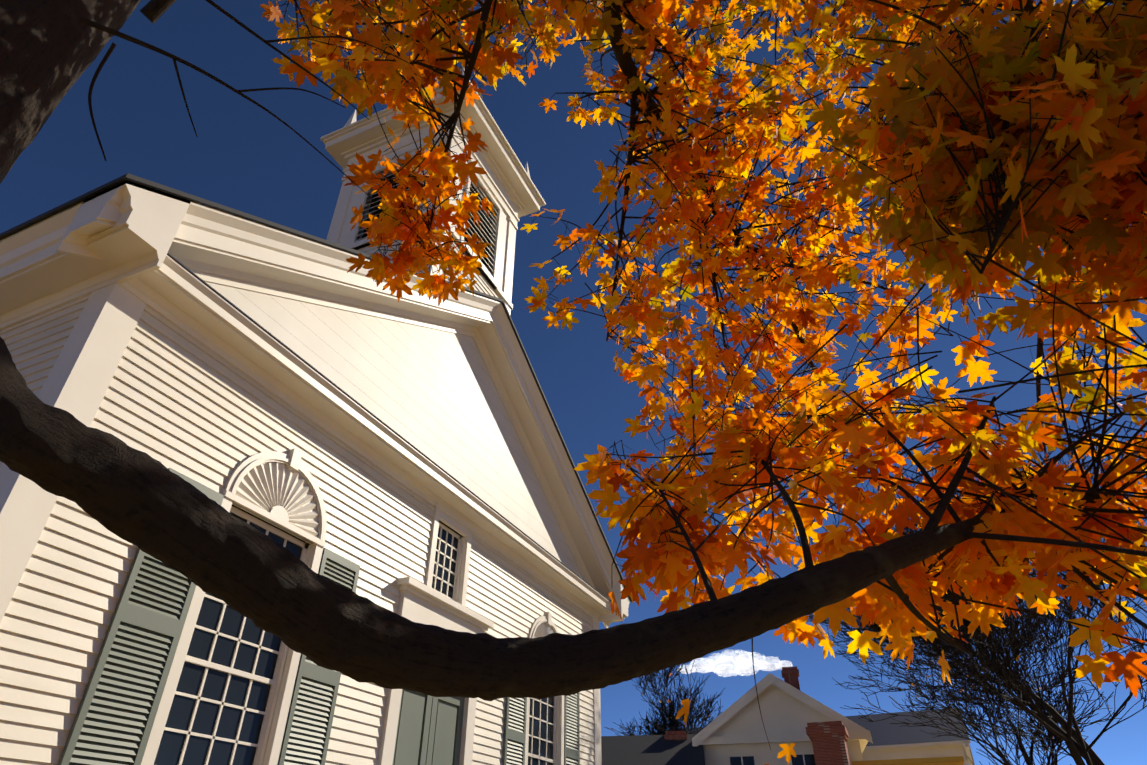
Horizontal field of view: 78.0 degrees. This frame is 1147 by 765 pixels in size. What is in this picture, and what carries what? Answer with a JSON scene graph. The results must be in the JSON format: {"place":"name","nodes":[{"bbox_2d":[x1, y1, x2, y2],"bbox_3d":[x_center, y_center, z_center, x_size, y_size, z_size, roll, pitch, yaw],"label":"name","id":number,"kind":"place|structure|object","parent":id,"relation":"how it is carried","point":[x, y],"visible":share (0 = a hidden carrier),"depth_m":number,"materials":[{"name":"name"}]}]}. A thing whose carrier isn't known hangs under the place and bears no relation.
{"place":"outdoors","nodes":[
{"label":"outdoors","id":0,"kind":"place"},
{"bbox_2d":[0,0,1146,764],"label":"sky","id":1,"kind":"structure","parent":0,"point":[243,158],"materials":[{"name":"blue"}]},
{"bbox_2d":[677,649,792,676],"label":"cloud","id":2,"kind":"structure","parent":0,"point":[729,662],"depth_m":1787.01,"materials":[{"name":"white"}]},
{"label":"ground","id":3,"kind":"structure","parent":0,"visible":0},
{"bbox_2d":[0,65,631,764],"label":"church","id":4,"kind":"structure","parent":3,"relation":"on","point":[312,403],"depth_m":7.48,"materials":[{"name":"paint"}]},
{"bbox_2d":[0,0,1146,764],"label":"maple tree","id":5,"kind":"object","parent":3,"relation":"on","point":[1014,146],"visible":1,"depth_m":1.88,"materials":[{"name":"orange plant"}]},
{"bbox_2d":[601,731,704,764],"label":"grey house","id":6,"kind":"structure","parent":3,"relation":"on","point":[672,748],"depth_m":22.81,"materials":[{"name":"grey"}]},
{"bbox_2d":[605,661,724,735],"bbox_3d":[5.827,19.896,36.063,6.923,12.588,6.925,21,-40,-28],"label":"bare tree","id":7,"kind":"object","parent":3,"relation":"on","point":[673,723],"visible":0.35,"depth_m":37.50,"materials":[{"name":"black plant"}]},
{"bbox_2d":[692,666,872,764],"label":"white house","id":8,"kind":"structure","parent":3,"relation":"on","point":[734,734],"depth_m":22.89,"materials":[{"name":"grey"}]},
{"bbox_2d":[663,709,974,764],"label":"house roof","id":9,"kind":"structure","parent":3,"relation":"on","point":[892,741],"depth_m":30.22,"materials":[{"name":"grey metal"}]},
{"bbox_2d":[805,721,963,764],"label":"yellow house","id":10,"kind":"structure","parent":3,"relation":"on","point":[828,739],"depth_m":20.52,"materials":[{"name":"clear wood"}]},
{"bbox_2d":[790,408,1146,764],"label":"bare tree","id":11,"kind":"object","parent":3,"relation":"on","point":[1078,747],"visible":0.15,"depth_m":15.68,"materials":[{"name":"black plant"}]},
{"bbox_2d":[840,626,1119,764],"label":"bare tree","id":12,"kind":"object","parent":3,"relation":"on","point":[1052,756],"visible":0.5,"depth_m":20.70,"materials":[{"name":"black plant"}]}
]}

